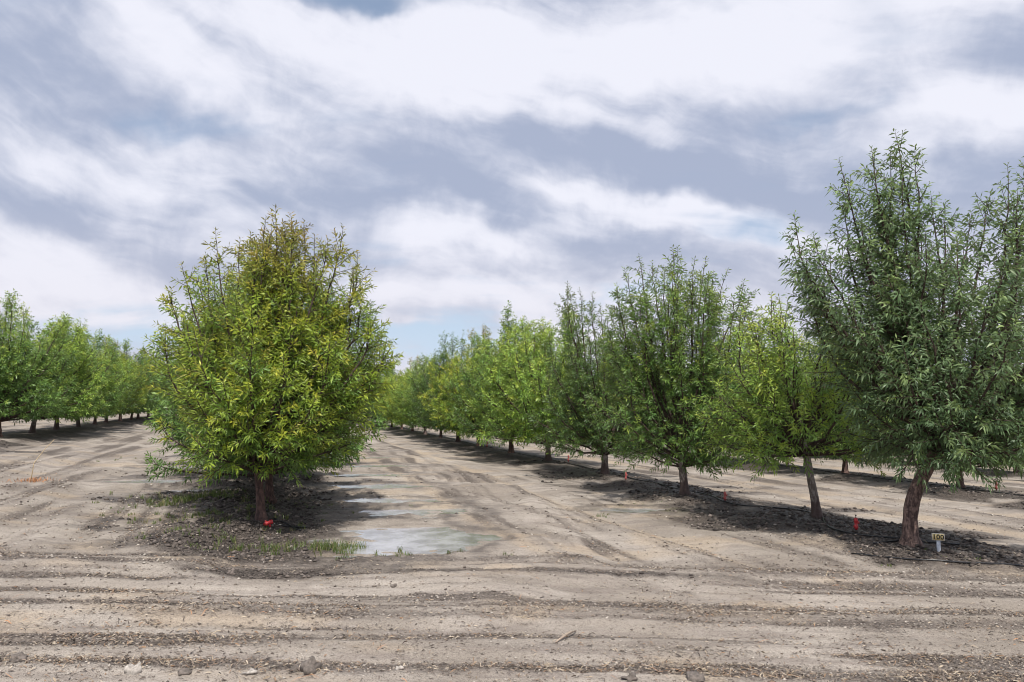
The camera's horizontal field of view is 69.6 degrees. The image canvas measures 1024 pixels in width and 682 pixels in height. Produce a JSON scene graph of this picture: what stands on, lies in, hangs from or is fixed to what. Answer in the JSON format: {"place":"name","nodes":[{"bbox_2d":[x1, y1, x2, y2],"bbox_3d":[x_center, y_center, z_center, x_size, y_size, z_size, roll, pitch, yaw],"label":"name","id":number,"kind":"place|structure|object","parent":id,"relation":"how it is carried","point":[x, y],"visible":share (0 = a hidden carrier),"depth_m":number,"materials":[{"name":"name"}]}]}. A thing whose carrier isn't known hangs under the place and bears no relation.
{"place":"outdoors","nodes":[
{"label":"outdoors","id":0,"kind":"place"},
{"bbox_2d":[0,412,1023,681],"bbox_3d":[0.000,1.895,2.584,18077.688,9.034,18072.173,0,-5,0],"label":"ground","id":1,"kind":"structure","parent":0,"point":[128,440],"depth_m":7.86,"materials":[{"name":"soil"}]},
{"bbox_2d":[9,651,27,662],"bbox_3d":[-3.140,2.017,4.683,0.105,0.065,0.100,-3,-6,25],"label":"dirt clod","id":2,"kind":"object","parent":1,"relation":"on","point":[17,657],"visible":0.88,"depth_m":4.67,"materials":[{"name":"beige soil"}]},
{"bbox_2d":[2,440,60,482],"bbox_3d":[-9.392,2.352,14.466,0.994,0.812,0.802,4,-7,-35],"label":"dry weed","id":3,"kind":"object","parent":1,"relation":"on","point":[37,479],"visible":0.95,"depth_m":14.51,"materials":[{"name":"plant"}]},
{"bbox_2d":[0,288,82,436],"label":"almond tree","id":4,"kind":"object","parent":1,"relation":"on","point":[40,390],"visible":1,"depth_m":25.45,"materials":[{"name":"green plant"}]},
{"bbox_2d":[0,301,111,432],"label":"almond tree","id":5,"kind":"object","parent":1,"relation":"on","point":[76,413],"visible":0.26,"depth_m":29.22,"materials":[{"name":"green plant"}]},
{"bbox_2d":[5,311,132,429],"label":"almond tree","id":6,"kind":"object","parent":1,"relation":"on","point":[114,397],"visible":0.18,"depth_m":32.94,"materials":[{"name":"green plant"}]},
{"bbox_2d":[43,329,136,426],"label":"almond tree","id":7,"kind":"object","parent":1,"relation":"on","point":[112,388],"visible":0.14,"depth_m":36.15,"materials":[{"name":"green plant"}]},
{"bbox_2d":[88,342,139,424],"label":"almond tree","id":8,"kind":"object","parent":1,"relation":"on","point":[95,419],"visible":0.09,"depth_m":40.03,"materials":[{"name":"green plant"}]},
{"bbox_2d":[90,337,151,422],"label":"almond tree","id":9,"kind":"object","parent":1,"relation":"on","point":[136,397],"visible":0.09,"depth_m":43.36,"materials":[{"name":"green plant"}]},
{"bbox_2d":[100,334,162,420],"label":"almond tree","id":10,"kind":"object","parent":1,"relation":"on","point":[149,402],"visible":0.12,"depth_m":46.35,"materials":[{"name":"green plant"}]},
{"bbox_2d":[124,662,141,674],"bbox_3d":[-2.360,2.055,4.578,0.127,0.103,0.104,0,-5,3],"label":"dirt clod","id":11,"kind":"object","parent":1,"relation":"on","point":[132,669],"visible":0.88,"depth_m":4.55,"materials":[{"name":"beige soil"}]},
{"bbox_2d":[118,352,162,419],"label":"almond tree","id":12,"kind":"object","parent":1,"relation":"on","point":[131,416],"visible":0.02,"depth_m":49.76,"materials":[{"name":"green plant"}]},
{"bbox_2d":[100,480,183,482],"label":"puddle","id":13,"kind":"object","parent":1,"relation":"on","point":[145,481],"visible":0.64,"depth_m":15.16,"materials":[{"name":"liquid"}]},
{"bbox_2d":[129,343,170,418],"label":"almond tree","id":14,"kind":"object","parent":1,"relation":"on","point":[138,414],"visible":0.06,"depth_m":52.20,"materials":[{"name":"green plant"}]},
{"bbox_2d":[178,668,191,675],"bbox_3d":[-2.037,2.065,4.584,0.082,0.054,0.085,2,-6,-25],"label":"dirt clod","id":15,"kind":"object","parent":1,"relation":"on","point":[185,671],"visible":0.95,"depth_m":4.56,"materials":[{"name":"grey soil"}]},
{"bbox_2d":[168,489,212,491],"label":"puddle","id":16,"kind":"object","parent":1,"relation":"on","point":[190,490],"visible":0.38,"depth_m":13.97,"materials":[{"name":"liquid"}]},
{"bbox_2d":[222,495,272,511],"bbox_3d":[-4.262,2.620,11.822,0.758,0.238,2.695,2,-6,-16],"label":"drip hose","id":17,"kind":"object","parent":1,"relation":"on","point":[248,496],"visible":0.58,"depth_m":12.10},
{"bbox_2d":[241,668,256,674],"bbox_3d":[-1.634,2.076,4.601,0.076,0.051,0.082,-3,-6,30],"label":"dirt clod","id":18,"kind":"object","parent":1,"relation":"on","point":[251,671],"visible":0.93,"depth_m":4.59,"materials":[{"name":"white soil"}]},
{"bbox_2d":[151,249,363,481],"bbox_3d":[-5.395,0.632,16.083,4.566,5.076,4.602,4,-9,-37],"label":"almond tree","id":19,"kind":"object","parent":1,"relation":"on","point":[162,382],"visible":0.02,"depth_m":15.44,"materials":[{"name":"green plant"}]},
{"bbox_2d":[159,265,364,421],"bbox_3d":[-6.600,0.469,20.199,5.186,5.766,5.227,-3,-7,21],"label":"almond tree","id":20,"kind":"object","parent":1,"relation":"on","point":[304,307],"visible":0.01,"depth_m":20.04,"materials":[{"name":"green plant"}]},
{"bbox_2d":[143,259,388,503],"bbox_3d":[-4.375,0.583,13.090,4.176,4.606,4.143,-5,-6,26],"label":"almond tree","id":21,"kind":"object","parent":1,"relation":"on","point":[268,488],"visible":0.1,"depth_m":12.61,"materials":[{"name":"green plant"}]},
{"bbox_2d":[262,520,274,526],"bbox_3d":[-3.365,2.505,10.054,0.268,0.102,0.070,-18,-3,-9],"label":"micro sprinkler","id":22,"kind":"object","parent":1,"relation":"on","point":[269,522],"visible":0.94,"depth_m":10.04,"materials":[{"name":"red plastic"}]},
{"bbox_2d":[136,205,403,521],"bbox_3d":[-3.416,0.324,10.618,3.209,4.694,3.125,5,-7,-43],"label":"almond tree","id":23,"kind":"object","parent":1,"relation":"on","point":[240,420],"visible":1,"depth_m":10.30,"materials":[{"name":"green plant"}]},
{"bbox_2d":[274,518,301,530],"bbox_3d":[-3.109,2.560,10.307,0.581,0.139,0.130,-4,-6,33],"label":"drip hose","id":24,"kind":"object","parent":1,"relation":"on","point":[286,523],"visible":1,"depth_m":10.39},
{"bbox_2d":[273,523,306,527],"bbox_3d":[-3.205,2.580,10.373,0.600,0.128,0.060,1,-5,-10],"label":"drip hose","id":25,"kind":"object","parent":1,"relation":"on","point":[289,526],"visible":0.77,"depth_m":10.36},
{"bbox_2d":[289,665,299,672],"bbox_3d":[-1.381,2.089,4.676,0.075,0.052,0.086,-2,-6,20],"label":"dirt clod","id":26,"kind":"object","parent":1,"relation":"on","point":[294,668],"visible":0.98,"depth_m":4.67,"materials":[{"name":"grey soil"}]},
{"bbox_2d":[109,482,511,559],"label":"grass","id":27,"kind":"structure","parent":1,"relation":"on","point":[313,546],"depth_m":9.25,"materials":[{"name":"green plant"}]},
{"bbox_2d":[300,656,321,674],"bbox_3d":[-1.271,2.080,4.680,0.138,0.151,0.151,3,-6,-30],"label":"dirt clod","id":28,"kind":"object","parent":1,"relation":"on","point":[310,666],"visible":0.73,"depth_m":4.66,"materials":[{"name":"beige soil"}]},
{"bbox_2d":[330,473,407,476],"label":"puddle","id":29,"kind":"object","parent":1,"relation":"on","point":[349,475],"visible":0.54,"depth_m":18.54,"materials":[{"name":"liquid"}]},
{"bbox_2d":[349,465,408,466],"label":"puddle","id":30,"kind":"object","parent":1,"relation":"on","point":[376,465],"visible":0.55,"depth_m":21.29,"materials":[{"name":"liquid"}]},
{"bbox_2d":[352,457,406,458],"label":"puddle","id":31,"kind":"object","parent":1,"relation":"on","point":[378,457],"visible":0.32,"depth_m":24.48,"materials":[{"name":"liquid"}]},
{"bbox_2d":[328,483,431,488],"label":"puddle","id":32,"kind":"object","parent":1,"relation":"on","point":[380,486],"visible":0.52,"depth_m":15.79,"materials":[{"name":"liquid"}]},
{"bbox_2d":[359,370,400,422],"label":"almond tree","id":33,"kind":"object","parent":1,"relation":"on","point":[371,400],"visible":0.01,"depth_m":57.91,"materials":[{"name":"green plant"}]},
{"bbox_2d":[363,360,403,426],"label":"almond tree","id":34,"kind":"object","parent":1,"relation":"on","point":[392,372],"visible":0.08,"depth_m":53.98,"materials":[{"name":"green plant"}]},
{"bbox_2d":[373,370,407,428],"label":"almond tree","id":35,"kind":"object","parent":1,"relation":"on","point":[382,402],"visible":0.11,"depth_m":49.83,"materials":[{"name":"green plant"}]},
{"bbox_2d":[343,498,443,502],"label":"puddle","id":36,"kind":"object","parent":1,"relation":"on","point":[384,500],"visible":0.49,"depth_m":13.56,"materials":[{"name":"liquid"}]},
{"bbox_2d":[395,665,403,669],"bbox_3d":[-0.719,2.116,4.769,0.056,0.035,0.070,-2,-6,20],"label":"dirt clod","id":37,"kind":"object","parent":1,"relation":"on","point":[401,667],"visible":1,"depth_m":4.75,"materials":[{"name":"white soil"}]},
{"bbox_2d":[380,355,422,430],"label":"almond tree","id":38,"kind":"object","parent":1,"relation":"on","point":[390,400],"visible":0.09,"depth_m":46.26,"materials":[{"name":"green plant"}]},
{"bbox_2d":[307,527,501,557],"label":"puddle","id":39,"kind":"object","parent":1,"relation":"on","point":[425,540],"visible":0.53,"depth_m":9.56,"materials":[{"name":"liquid"}]},
{"bbox_2d":[359,508,467,518],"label":"puddle","id":40,"kind":"object","parent":1,"relation":"on","point":[422,512],"visible":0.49,"depth_m":12.20,"materials":[{"name":"liquid"}]},
{"bbox_2d":[386,355,451,433],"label":"almond tree","id":41,"kind":"object","parent":1,"relation":"on","point":[396,404],"visible":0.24,"depth_m":42.42,"materials":[{"name":"green plant"}]},
{"bbox_2d":[400,353,462,437],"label":"almond tree","id":42,"kind":"object","parent":1,"relation":"on","point":[413,413],"visible":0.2,"depth_m":38.71,"materials":[{"name":"green plant"}]},
{"bbox_2d":[406,330,490,441],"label":"almond tree","id":43,"kind":"object","parent":1,"relation":"on","point":[415,391],"visible":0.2,"depth_m":34.81,"materials":[{"name":"green plant"}]},
{"bbox_2d":[416,324,504,445],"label":"almond tree","id":44,"kind":"object","parent":1,"relation":"on","point":[440,406],"visible":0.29,"depth_m":31.20,"materials":[{"name":"green plant"}]},
{"bbox_2d":[396,427,599,470],"bbox_3d":[-4.014,5.174,40.000,0.076,0.512,41.542,2,-6,-18],"label":"drip hose","id":45,"kind":"object","parent":1,"relation":"on","point":[516,452],"visible":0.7,"depth_m":26.29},
{"bbox_2d":[443,300,571,452],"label":"almond tree","id":46,"kind":"object","parent":1,"relation":"on","point":[466,377],"visible":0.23,"depth_m":27.03,"materials":[{"name":"green plant"}]},
{"bbox_2d":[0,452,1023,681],"bbox_3d":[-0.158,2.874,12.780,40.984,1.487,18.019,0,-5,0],"label":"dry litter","id":47,"kind":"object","parent":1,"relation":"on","point":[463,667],"visible":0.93,"depth_m":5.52,"materials":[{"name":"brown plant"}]},
{"bbox_2d":[0,456,1023,681],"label":"soil crumbs","id":48,"kind":"object","parent":1,"relation":"on","point":[389,615],"visible":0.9,"depth_m":6.47,"materials":[{"name":"brown soil"}]},
{"bbox_2d":[0,440,1023,578],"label":"wet crumbs","id":49,"kind":"object","parent":1,"relation":"on","point":[1019,555],"visible":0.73,"depth_m":10.87,"materials":[{"name":"brown soil"}]},
{"bbox_2d":[0,473,1023,681],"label":"straw","id":50,"kind":"object","parent":1,"relation":"on","point":[480,635],"visible":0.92,"depth_m":5.79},
{"bbox_2d":[92,457,980,567],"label":"grass","id":51,"kind":"structure","parent":1,"relation":"on","point":[412,506],"depth_m":11.56,"materials":[{"name":"green plant"}]},
{"bbox_2d":[466,301,620,460],"bbox_3d":[1.151,1.354,23.894,5.228,5.250,5.326,-4,-7,36],"label":"almond tree","id":52,"kind":"object","parent":1,"relation":"on","point":[518,392],"visible":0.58,"depth_m":23.27,"materials":[{"name":"green plant"}]},
{"bbox_2d":[555,630,576,642],"bbox_3d":[0.422,2.261,5.656,0.025,0.047,0.407,-3,-6,27],"label":"stick","id":53,"kind":"object","parent":1,"relation":"on","point":[565,635],"visible":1,"depth_m":5.62,"materials":[{"name":"beige wood"}]},
{"bbox_2d":[526,281,670,473],"bbox_3d":[2.323,0.980,19.373,3.958,5.241,3.886,0,-5,0],"label":"almond tree","id":54,"kind":"object","parent":1,"relation":"on","point":[600,441],"visible":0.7,"depth_m":18.92,"materials":[{"name":"green plant"}]},
{"bbox_2d":[621,671,637,681],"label":"dirt clod","id":55,"kind":"object","parent":1,"relation":"on","point":[630,677],"visible":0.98,"depth_m":4.70,"materials":[{"name":"beige soil"}]},
{"bbox_2d":[599,508,664,512],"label":"puddle","id":56,"kind":"object","parent":1,"relation":"on","point":[630,510],"visible":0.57,"depth_m":13.37,"materials":[{"name":"liquid"}]},
{"bbox_2d":[578,244,773,494],"bbox_3d":[3.441,0.605,15.246,3.992,5.279,3.748,-1,-6,15],"label":"almond tree","id":57,"kind":"object","parent":1,"relation":"on","point":[674,373],"visible":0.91,"depth_m":14.68,"materials":[{"name":"green plant"}]},
{"bbox_2d":[646,355,729,441],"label":"almond tree","id":58,"kind":"object","parent":1,"relation":"on","point":[672,402],"visible":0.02,"depth_m":30.54,"materials":[{"name":"green plant"}]},
{"bbox_2d":[686,670,705,681],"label":"dirt clod","id":59,"kind":"object","parent":1,"relation":"on","point":[694,676],"visible":1,"depth_m":4.75,"materials":[{"name":"beige soil"}]},
{"bbox_2d":[612,473,809,511],"bbox_3d":[3.574,3.162,15.636,0.691,0.129,7.090,2,-6,-21],"label":"drip hose","id":60,"kind":"object","parent":1,"relation":"on","point":[718,498],"visible":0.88,"depth_m":13.67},
{"bbox_2d":[709,328,811,462],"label":"almond tree","id":61,"kind":"object","parent":1,"relation":"on","point":[773,386],"visible":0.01,"depth_m":26.56,"materials":[{"name":"green plant"}]},
{"bbox_2d":[695,292,915,518],"bbox_3d":[4.811,1.076,12.118,3.584,3.910,3.379,0,-5,0],"label":"almond tree","id":62,"kind":"object","parent":1,"relation":"on","point":[762,370],"visible":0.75,"depth_m":11.94,"materials":[{"name":"green plant"}]},
{"bbox_2d":[773,325,904,472],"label":"almond tree","id":63,"kind":"object","parent":1,"relation":"on","point":[845,467],"visible":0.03,"depth_m":22.99,"materials":[{"name":"green plant"}]},
{"bbox_2d":[853,515,858,529],"bbox_3d":[4.997,2.684,10.676,0.093,0.326,0.064,2,-6,-16],"label":"micro sprinkler","id":64,"kind":"object","parent":1,"relation":"on","point":[856,523],"visible":0.94,"depth_m":10.66,"materials":[{"name":"red plastic"}]},
{"bbox_2d":[733,459,1023,495],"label":"drip hose","id":65,"kind":"object","parent":1,"relation":"on","point":[908,481],"visible":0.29,"depth_m":20.35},
{"bbox_2d":[822,516,941,541],"bbox_3d":[5.102,2.807,11.211,0.928,0.074,2.813,1,-5,-10],"label":"drip hose","id":66,"kind":"object","parent":1,"relation":"on","point":[864,534],"visible":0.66,"depth_m":10.30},
{"bbox_2d":[778,128,1023,547],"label":"almond tree","id":67,"kind":"object","parent":1,"relation":"on","point":[945,421],"visible":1,"depth_m":9.73,"materials":[{"name":"green plant"}]},
{"bbox_2d":[873,540,959,544],"bbox_3d":[5.378,2.689,9.839,1.155,0.061,0.129,0,-5,0],"label":"drip hose","id":68,"kind":"object","parent":1,"relation":"on","point":[922,541],"visible":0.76,"depth_m":9.83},
{"bbox_2d":[851,553,1023,566],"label":"drip hose","id":69,"kind":"object","parent":1,"relation":"on","point":[938,560],"visible":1,"depth_m":8.90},
{"bbox_2d":[932,533,944,551],"bbox_3d":[5.388,2.597,9.294,0.141,0.334,0.059,-3,-6,28],"label":"number sign","id":70,"kind":"object","parent":1,"relation":"on","point":[938,537],"visible":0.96,"depth_m":9.28,"materials":[{"name":"beige plastic"}]},
{"bbox_2d":[867,307,1023,487],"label":"almond tree","id":71,"kind":"object","parent":1,"relation":"on","point":[962,484],"visible":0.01,"depth_m":19.08,"materials":[{"name":"green plant"}]},
{"bbox_2d":[0,0,1023,378],"label":"sky","id":72,"kind":"structure","parent":0,"point":[480,156],"materials":[{"name":"white"}]}
]}

